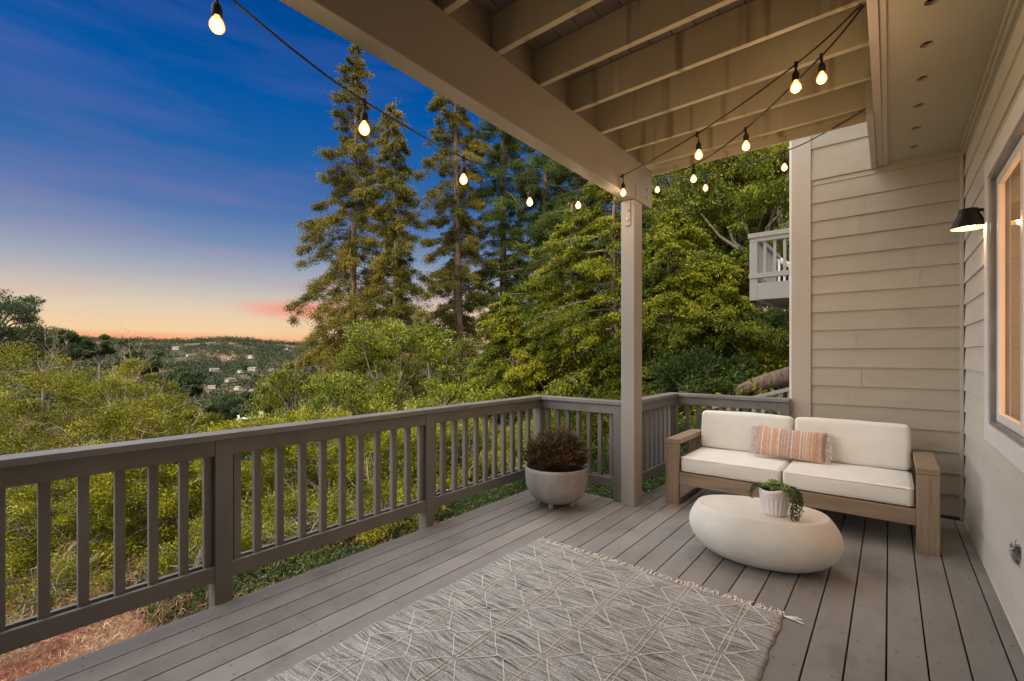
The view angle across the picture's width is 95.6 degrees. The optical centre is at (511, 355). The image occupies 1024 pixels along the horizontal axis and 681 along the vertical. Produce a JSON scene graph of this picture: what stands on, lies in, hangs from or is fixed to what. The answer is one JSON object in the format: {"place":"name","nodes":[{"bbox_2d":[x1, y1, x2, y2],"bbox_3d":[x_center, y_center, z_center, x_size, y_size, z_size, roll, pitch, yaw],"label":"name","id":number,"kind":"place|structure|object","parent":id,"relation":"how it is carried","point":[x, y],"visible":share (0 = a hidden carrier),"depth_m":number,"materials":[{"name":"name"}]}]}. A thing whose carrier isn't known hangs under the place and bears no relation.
{"place":"outdoors","nodes":[
{"label":"outdoors","id":0,"kind":"place"},
{"bbox_2d":[0,310,786,680],"bbox_3d":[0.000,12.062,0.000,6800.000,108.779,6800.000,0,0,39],"label":"ground","id":1,"kind":"structure","parent":0,"point":[180,354],"depth_m":10.59,"materials":[{"name":"brown soil"}]},
{"bbox_2d":[0,288,65,450],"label":"pine tree","id":2,"kind":"object","parent":1,"relation":"on","point":[25,315],"visible":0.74,"depth_m":45.29,"materials":[{"name":"green plant"}]},
{"bbox_2d":[40,358,44,448],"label":"pine tree","id":3,"kind":"object","parent":1,"relation":"on","point":[42,396],"depth_m":63.96,"materials":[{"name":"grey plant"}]},
{"bbox_2d":[29,327,97,508],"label":"pine tree","id":4,"kind":"object","parent":1,"relation":"on","point":[71,340],"visible":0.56,"depth_m":61.28,"materials":[{"name":"green plant"}]},
{"bbox_2d":[6,533,136,623],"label":"shrub","id":5,"kind":"object","parent":1,"relation":"on","point":[72,582],"visible":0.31,"depth_m":6.73,"materials":[{"name":"green plant"}]},
{"bbox_2d":[0,401,142,581],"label":"shrub","id":6,"kind":"object","parent":1,"relation":"on","point":[22,526],"visible":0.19,"depth_m":9.39,"materials":[{"name":"green plant"}]},
{"bbox_2d":[0,322,150,555],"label":"shrub","id":7,"kind":"object","parent":1,"relation":"on","point":[10,395],"visible":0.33,"depth_m":15.22,"materials":[{"name":"green plant"}]},
{"bbox_2d":[6,428,177,587],"bbox_3d":[-8.534,3.077,9.259,3.568,3.432,3.584,0,0,39],"label":"shrub","id":8,"kind":"object","parent":1,"relation":"on","point":[20,512],"visible":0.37,"depth_m":8.47,"materials":[{"name":"green plant"}]},
{"bbox_2d":[80,333,115,426],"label":"pine tree","id":9,"kind":"object","parent":1,"relation":"on","point":[101,348],"visible":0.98,"depth_m":59.85,"materials":[{"name":"green plant"}]},
{"bbox_2d":[0,321,209,521],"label":"shrub","id":10,"kind":"object","parent":1,"relation":"on","point":[20,407],"visible":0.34,"depth_m":14.30,"materials":[{"name":"green plant"}]},
{"bbox_2d":[113,339,134,382],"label":"pine tree","id":11,"kind":"object","parent":1,"relation":"on","point":[124,347],"visible":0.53,"depth_m":57.87,"materials":[{"name":"green plant"}]},
{"bbox_2d":[65,337,201,441],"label":"shrub","id":12,"kind":"object","parent":1,"relation":"on","point":[152,376],"visible":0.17,"depth_m":24.65,"materials":[{"name":"green plant"}]},
{"bbox_2d":[34,377,255,527],"bbox_3d":[-10.993,3.163,14.174,5.427,5.308,5.489,0,0,39],"label":"shrub","id":13,"kind":"object","parent":1,"relation":"on","point":[115,416],"visible":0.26,"depth_m":13.27,"materials":[{"name":"green plant"}]},
{"bbox_2d":[129,348,165,425],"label":"pine tree","id":14,"kind":"object","parent":1,"relation":"on","point":[156,362],"visible":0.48,"depth_m":49.65,"materials":[{"name":"green plant"}]},
{"bbox_2d":[57,426,245,570],"bbox_3d":[-7.391,3.079,9.959,3.415,3.237,3.676,0,0,-32],"label":"shrub","id":15,"kind":"object","parent":1,"relation":"on","point":[172,469],"visible":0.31,"depth_m":9.09,"materials":[{"name":"green plant"}]},
{"bbox_2d":[137,402,184,428],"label":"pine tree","id":16,"kind":"object","parent":1,"relation":"on","point":[171,416],"visible":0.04,"depth_m":61.16,"materials":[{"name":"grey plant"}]},
{"bbox_2d":[172,346,179,349],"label":"house","id":17,"kind":"structure","parent":1,"relation":"on","point":[175,347],"depth_m":870.82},
{"bbox_2d":[159,365,208,429],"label":"pine tree","id":18,"kind":"object","parent":1,"relation":"on","point":[182,375],"visible":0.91,"depth_m":118.05,"materials":[{"name":"green plant"}]},
{"bbox_2d":[128,515,266,603],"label":"shrub","id":19,"kind":"object","parent":1,"relation":"on","point":[167,562],"visible":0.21,"depth_m":6.87,"materials":[{"name":"green plant"}]},
{"bbox_2d":[196,399,228,431],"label":"pine tree","id":20,"kind":"object","parent":1,"relation":"on","point":[214,406],"visible":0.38,"depth_m":69.66,"materials":[{"name":"green plant"}]},
{"bbox_2d":[209,368,219,371],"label":"house","id":21,"kind":"structure","parent":1,"relation":"on","point":[213,369],"depth_m":621.71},
{"bbox_2d":[0,514,444,680],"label":"dry grass","id":22,"kind":"structure","parent":1,"relation":"on","point":[111,622],"depth_m":5.26,"materials":[{"name":"brown plant"}]},
{"bbox_2d":[198,392,252,426],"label":"pine tree","id":23,"kind":"object","parent":1,"relation":"on","point":[227,402],"visible":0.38,"depth_m":97.68,"materials":[{"name":"green plant"}]},
{"bbox_2d":[224,378,233,382],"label":"house","id":24,"kind":"structure","parent":1,"relation":"on","point":[227,380],"depth_m":520.66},
{"bbox_2d":[234,386,242,390],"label":"house","id":25,"kind":"structure","parent":1,"relation":"on","point":[238,388],"depth_m":464.68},
{"bbox_2d":[159,396,328,531],"bbox_3d":[-6.164,2.686,10.586,3.718,3.807,3.384,0,0,-6],"label":"shrub","id":26,"kind":"object","parent":1,"relation":"on","point":[197,466],"visible":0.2,"depth_m":10.02,"materials":[{"name":"green plant"}]},
{"bbox_2d":[236,411,263,471],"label":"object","id":27,"kind":"object","parent":1,"relation":"on","point":[247,419],"visible":0.12,"depth_m":23.97,"materials":[{"name":"white paint"}]},
{"bbox_2d":[231,389,276,416],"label":"pine tree","id":28,"kind":"object","parent":1,"relation":"on","point":[248,395],"visible":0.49,"depth_m":88.02,"materials":[{"name":"green plant"}]},
{"bbox_2d":[6,455,524,616],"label":"undergrowth","id":29,"kind":"object","parent":1,"relation":"on","point":[26,571],"visible":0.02,"depth_m":8.52,"materials":[{"name":"green plant"}]},
{"bbox_2d":[230,348,323,478],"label":"laurel tree","id":30,"kind":"object","parent":1,"relation":"on","point":[290,386],"visible":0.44,"depth_m":19.36,"materials":[{"name":"green plant"}]},
{"bbox_2d":[0,333,606,553],"bbox_3d":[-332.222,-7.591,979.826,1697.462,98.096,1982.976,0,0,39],"label":"woodland","id":31,"kind":"object","parent":1,"relation":"on","point":[230,366],"visible":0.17,"depth_m":662.30,"materials":[{"name":"green plant"}]},
{"bbox_2d":[241,468,370,571],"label":"shrub","id":32,"kind":"object","parent":1,"relation":"on","point":[289,531],"visible":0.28,"depth_m":8.27,"materials":[{"name":"green plant"}]},
{"bbox_2d":[241,391,400,527],"bbox_3d":[-4.811,2.549,10.997,4.037,3.751,3.834,0,0,23],"label":"shrub","id":33,"kind":"object","parent":1,"relation":"on","point":[305,416],"visible":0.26,"depth_m":10.39,"materials":[{"name":"green plant"}]},
{"bbox_2d":[279,364,410,482],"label":"laurel tree","id":34,"kind":"object","parent":1,"relation":"on","point":[341,385],"visible":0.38,"depth_m":15.45,"materials":[{"name":"green plant"}]},
{"bbox_2d":[277,44,422,462],"bbox_3d":[-12.143,-6.833,35.766,11.760,33.586,10.932,0,0,39],"label":"redwood tree","id":35,"kind":"object","parent":1,"relation":"on","point":[345,261],"visible":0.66,"depth_m":33.91,"materials":[{"name":"green plant"}]},
{"bbox_2d":[308,455,450,544],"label":"shrub","id":36,"kind":"object","parent":1,"relation":"on","point":[385,494],"visible":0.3,"depth_m":8.41,"materials":[{"name":"green plant"}]},
{"bbox_2d":[322,100,449,457],"bbox_3d":[-8.674,-4.579,31.779,9.532,25.946,7.676,0,0,-11],"label":"redwood tree","id":37,"kind":"object","parent":1,"relation":"on","point":[393,243],"visible":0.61,"depth_m":31.57,"materials":[{"name":"green plant"}]},
{"bbox_2d":[310,401,461,507],"bbox_3d":[-3.006,2.669,11.472,4.148,3.115,3.247,0,0,8],"label":"shrub","id":38,"kind":"object","parent":1,"relation":"on","point":[385,440],"visible":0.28,"depth_m":10.77,"materials":[{"name":"green plant"}]},
{"bbox_2d":[106,446,683,628],"bbox_3d":[-1.486,2.693,8.041,6.600,2.245,7.450,0,0,39],"label":"ivy","id":39,"kind":"object","parent":1,"relation":"on","point":[493,495],"visible":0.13,"depth_m":7.24,"materials":[{"name":"green plant"}]},
{"bbox_2d":[329,312,489,463],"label":"laurel tree","id":40,"kind":"object","parent":1,"relation":"on","point":[386,343],"visible":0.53,"depth_m":17.85,"materials":[{"name":"green plant"}]},
{"bbox_2d":[386,398,515,489],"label":"shrub","id":41,"kind":"object","parent":1,"relation":"on","point":[448,445],"visible":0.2,"depth_m":11.14,"materials":[{"name":"green plant"}]},
{"bbox_2d":[397,93,509,387],"bbox_3d":[-5.329,-7.685,37.461,8.759,32.803,8.568,0,0,-30],"label":"redwood tree","id":42,"kind":"object","parent":1,"relation":"on","point":[454,271],"visible":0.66,"depth_m":37.47,"materials":[{"name":"green plant"}]},
{"bbox_2d":[397,353,524,464],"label":"laurel tree","id":43,"kind":"object","parent":1,"relation":"on","point":[446,390],"visible":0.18,"depth_m":14.77,"materials":[{"name":"green plant"}]},
{"bbox_2d":[441,118,554,421],"bbox_3d":[-0.234,-9.700,40.474,10.947,36.193,10.788,0,0,39],"label":"redwood tree","id":44,"kind":"object","parent":1,"relation":"on","point":[504,157],"visible":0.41,"depth_m":39.84,"materials":[{"name":"green plant"}]},
{"bbox_2d":[456,292,558,463],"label":"conifer tree","id":45,"kind":"object","parent":1,"relation":"on","point":[504,338],"visible":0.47,"depth_m":15.54,"materials":[{"name":"green plant"}]},
{"bbox_2d":[479,137,600,393],"bbox_3d":[2.969,-10.234,39.157,9.644,34.706,11.185,0,0,39],"label":"redwood tree","id":46,"kind":"object","parent":1,"relation":"on","point":[534,160],"visible":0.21,"depth_m":38.36,"materials":[{"name":"green plant"}]},
{"bbox_2d":[479,394,605,479],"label":"shrub","id":47,"kind":"object","parent":1,"relation":"on","point":[563,421],"visible":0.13,"depth_m":10.51,"materials":[{"name":"green plant"}]},
{"bbox_2d":[332,306,788,488],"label":"undergrowth","id":48,"kind":"object","parent":1,"relation":"on","point":[755,374],"visible":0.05,"depth_m":10.44,"materials":[{"name":"green plant"}]},
{"bbox_2d":[515,202,620,418],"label":"conifer tree","id":49,"kind":"object","parent":1,"relation":"on","point":[541,285],"visible":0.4,"depth_m":15.46,"materials":[{"name":"green plant"}]},
{"bbox_2d":[524,159,620,395],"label":"redwood tree","id":50,"kind":"object","parent":1,"relation":"on","point":[558,215],"visible":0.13,"depth_m":34.95,"materials":[{"name":"green plant"}]},
{"bbox_2d":[543,374,620,457],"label":"shrub","id":51,"kind":"object","parent":1,"relation":"on","point":[595,420],"visible":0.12,"depth_m":11.10,"materials":[{"name":"green plant"}]},
{"bbox_2d":[504,182,700,417],"bbox_3d":[3.202,-1.810,14.817,6.819,9.448,5.299,0,0,5],"label":"conifer tree","id":52,"kind":"object","parent":1,"relation":"on","point":[604,269],"visible":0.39,"depth_m":14.46,"materials":[{"name":"green plant"}]},
{"bbox_2d":[568,176,668,356],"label":"redwood tree","id":53,"kind":"object","parent":1,"relation":"on","point":[606,204],"visible":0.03,"depth_m":35.66,"materials":[{"name":"green plant"}]},
{"bbox_2d":[592,412,702,475],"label":"shrub","id":54,"kind":"object","parent":1,"relation":"on","point":[681,427],"visible":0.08,"depth_m":8.80,"materials":[{"name":"green plant"}]},
{"bbox_2d":[598,172,727,363],"bbox_3d":[9.787,-8.914,30.833,10.502,26.031,8.720,0,0,-36],"label":"redwood tree","id":55,"kind":"object","parent":1,"relation":"on","point":[662,180],"visible":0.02,"depth_m":30.39,"materials":[{"name":"green plant"}]},
{"bbox_2d":[577,207,788,416],"bbox_3d":[4.671,-0.892,13.244,5.527,6.534,5.122,0,0,-3],"label":"conifer tree","id":56,"kind":"object","parent":1,"relation":"on","point":[660,254],"visible":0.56,"depth_m":12.59,"materials":[{"name":"green plant"}]},
{"bbox_2d":[642,334,785,417],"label":"bush","id":57,"kind":"object","parent":1,"relation":"on","point":[680,370],"visible":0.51,"depth_m":10.62,"materials":[{"name":"green plant"}]},
{"bbox_2d":[642,269,788,391],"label":"conifer tree","id":58,"kind":"object","parent":1,"relation":"on","point":[712,302],"visible":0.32,"depth_m":11.85,"materials":[{"name":"green plant"}]},
{"bbox_2d":[642,152,788,296],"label":"oak tree","id":59,"kind":"object","parent":1,"relation":"on","point":[667,204],"visible":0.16,"depth_m":18.30,"materials":[{"name":"green plant"}]},
{"bbox_2d":[642,385,788,493],"bbox_3d":[4.353,1.566,6.941,4.077,2.478,7.814,0,0,39],"label":"ivy","id":60,"kind":"object","parent":1,"relation":"on","point":[662,479],"depth_m":7.41,"materials":[{"name":"green plant"}]},
{"bbox_2d":[668,142,788,316],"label":"oak tree","id":61,"kind":"object","parent":1,"relation":"on","point":[739,253],"visible":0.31,"depth_m":16.88,"materials":[{"name":"green plant"}]},
{"bbox_2d":[733,367,788,395],"bbox_3d":[5.630,0.436,9.474,2.107,0.822,0.440,0,0,6],"label":"fallen log","id":62,"kind":"object","parent":1,"relation":"on","point":[776,378],"visible":0.47,"depth_m":9.45,"materials":[{"name":"brown wood"}]},
{"bbox_2d":[736,307,788,359],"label":"oak tree","id":63,"kind":"object","parent":1,"relation":"on","point":[771,318],"visible":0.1,"depth_m":13.30,"materials":[{"name":"green plant"}]},
{"bbox_2d":[745,175,787,310],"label":"redwood tree","id":64,"kind":"object","parent":1,"relation":"on","point":[764,230],"depth_m":29.63,"materials":[{"name":"green plant"}]},
{"bbox_2d":[789,0,1023,653],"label":"house","id":65,"kind":"structure","parent":1,"relation":"on","point":[906,306],"depth_m":3.94,"materials":[{"name":"paint"}]},
{"bbox_2d":[279,0,881,210],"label":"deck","id":66,"kind":"structure","parent":65,"relation":"attached to","point":[605,94],"depth_m":2.98,"materials":[{"name":"paint"}]},
{"bbox_2d":[209,0,224,34],"bbox_3d":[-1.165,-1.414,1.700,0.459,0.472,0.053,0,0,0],"label":"bulb","id":67,"kind":"object","parent":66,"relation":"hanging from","point":[216,24],"visible":1,"depth_m":1.69,"materials":[{"name":"white glass"}]},
{"bbox_2d":[712,387,788,414],"bbox_3d":[3.117,0.935,5.972,1.100,1.181,0.100,0,0,39],"label":"stair railing","id":68,"kind":"object","parent":65,"relation":"attached to","point":[778,392],"visible":0.12,"depth_m":5.83,"materials":[{"name":"paint"}]},
{"bbox_2d":[748,228,788,309],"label":"balcony","id":69,"kind":"structure","parent":65,"relation":"attached to","point":[767,288],"depth_m":8.09,"materials":[{"name":"paint"}]},
{"bbox_2d":[777,258,788,280],"bbox_3d":[6.066,-1.517,10.019,1.489,1.943,0.097,0,0,39],"label":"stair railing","id":70,"kind":"object","parent":65,"relation":"attached to","point":[781,261],"visible":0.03,"depth_m":10.13,"materials":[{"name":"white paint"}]},
{"bbox_2d":[642,482,999,680],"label":"deck frame","id":71,"kind":"object","parent":65,"relation":"attached to","point":[886,607],"depth_m":2.59,"materials":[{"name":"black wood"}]},
{"bbox_2d":[15,483,1023,680],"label":"deck","id":72,"kind":"structure","parent":71,"relation":"on","point":[265,633],"depth_m":2.67,"materials":[{"name":"paint"}]},
{"bbox_2d":[0,395,547,654],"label":"railing","id":73,"kind":"object","parent":72,"relation":"attached to","point":[225,559],"visible":0.92,"depth_m":2.64,"materials":[{"name":"paint"}]},
{"bbox_2d":[266,537,804,680],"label":"rug","id":74,"kind":"object","parent":72,"relation":"on","point":[538,610],"visible":1,"depth_m":2.33,"materials":[{"name":"grey fabric"}]},
{"bbox_2d":[521,424,591,509],"bbox_3d":[0.400,1.022,4.337,0.659,0.755,0.642,0,0,39],"label":"bowl planter","id":75,"kind":"object","parent":72,"relation":"on","point":[556,469],"visible":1,"depth_m":4.16,"materials":[{"name":"concrete"}]},
{"bbox_2d":[541,396,620,501],"bbox_3d":[0.703,0.920,4.736,0.951,0.960,0.135,0,0,39],"label":"railing","id":76,"kind":"object","parent":72,"relation":"on","point":[600,407],"visible":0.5,"depth_m":4.58,"materials":[{"name":"paint"}]},
{"bbox_2d":[621,200,641,506],"bbox_3d":[1.122,-0.019,4.378,0.133,2.838,0.201,0,0,39],"label":"support post","id":77,"kind":"object","parent":72,"relation":"on","point":[631,352],"visible":1,"depth_m":4.33,"materials":[{"name":"paint"}]},
{"bbox_2d":[642,392,677,481],"bbox_3d":[1.534,0.980,4.997,0.135,1.080,1.260,0,0,39],"label":"railing","id":78,"kind":"object","parent":72,"relation":"attached to","point":[659,419],"visible":0.57,"depth_m":5.04,"materials":[{"name":"paint"}]},
{"bbox_2d":[677,393,790,464],"bbox_3d":[2.378,0.980,5.056,1.140,1.080,0.135,0,0,39],"label":"railing","id":79,"kind":"object","parent":72,"relation":"attached to","point":[782,406],"visible":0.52,"depth_m":5.03,"materials":[{"name":"paint"}]},
{"bbox_2d":[689,495,843,572],"bbox_3d":[1.702,1.223,3.174,0.924,0.354,0.600,0,0,31],"label":"coffee table","id":80,"kind":"object","parent":72,"relation":"on","point":[746,530],"visible":0.92,"depth_m":2.95,"materials":[{"name":"concrete"}]},
{"bbox_2d":[747,479,804,520],"bbox_3d":[1.739,0.940,3.058,0.325,0.224,0.225,0,0,39],"label":"succulent planter","id":81,"kind":"object","parent":80,"relation":"on","point":[776,497],"visible":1,"depth_m":3.00,"materials":[{"name":"white ceramic"}]},
{"bbox_2d":[665,410,939,556],"bbox_3d":[2.471,0.985,4.139,1.934,0.831,0.813,0,0,39],"label":"sofa","id":82,"kind":"object","parent":72,"relation":"on","point":[870,472],"visible":0.88,"depth_m":3.94,"materials":[{"name":"beige fabric"}]},
{"bbox_2d":[748,425,834,464],"bbox_3d":[2.527,0.815,4.224,0.664,0.303,0.127,3,-22,36],"label":"throw pillow","id":83,"kind":"object","parent":82,"relation":"on","point":[795,444],"visible":1,"depth_m":4.17,"materials":[{"name":"fabric"}]},
{"bbox_2d":[949,207,984,231],"bbox_3d":[2.956,-0.909,2.997,0.194,0.182,0.183,0,0,39],"label":"wall lamp","id":84,"kind":"object","parent":65,"relation":"attached to","point":[969,219],"visible":0.88,"depth_m":2.97,"materials":[{"name":"black metal"}]},
{"bbox_2d":[984,87,1023,472],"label":"window","id":85,"kind":"structure","parent":65,"relation":"in","point":[1004,166],"depth_m":2.75,"materials":[{"name":"white paint"}]},
{"bbox_2d":[1008,541,1020,568],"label":"shaggy tuft","id":86,"kind":"object","parent":65,"relation":"attached to","point":[1015,552],"visible":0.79,"depth_m":2.25,"materials":[{"name":"grey"}]},
{"bbox_2d":[0,0,788,345],"label":"sky","id":87,"kind":"structure","parent":0,"point":[158,167],"materials":[{"name":"blue"}]},
{"bbox_3d":[1.796,-1.813,2.400,0.028,0.055,0.006,0,0,39],"label":"hook","id":88,"kind":"object","parent":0,"visible":0},
{"bbox_2d":[231,0,859,208],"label":"string lights","id":89,"kind":"object","parent":88,"relation":"hanging from","point":[795,87],"visible":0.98,"depth_m":2.42,"materials":[{"name":"black rubber"}]},
{"bbox_2d":[652,4,864,182],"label":"string lights","id":90,"kind":"object","parent":88,"relation":"hanging from","point":[822,77],"visible":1,"depth_m":2.76,"materials":[{"name":"black rubber"}]},
{"bbox_3d":[2.586,-1.811,3.330,0.028,0.055,0.006,0,0,39],"label":"hook","id":91,"kind":"object","parent":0,"visible":0},
{"bbox_2d":[654,108,865,192],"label":"string lights","id":92,"kind":"object","parent":91,"relation":"hanging from","point":[784,166],"visible":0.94,"depth_m":4.24,"materials":[{"name":"black rubber"}]}
]}

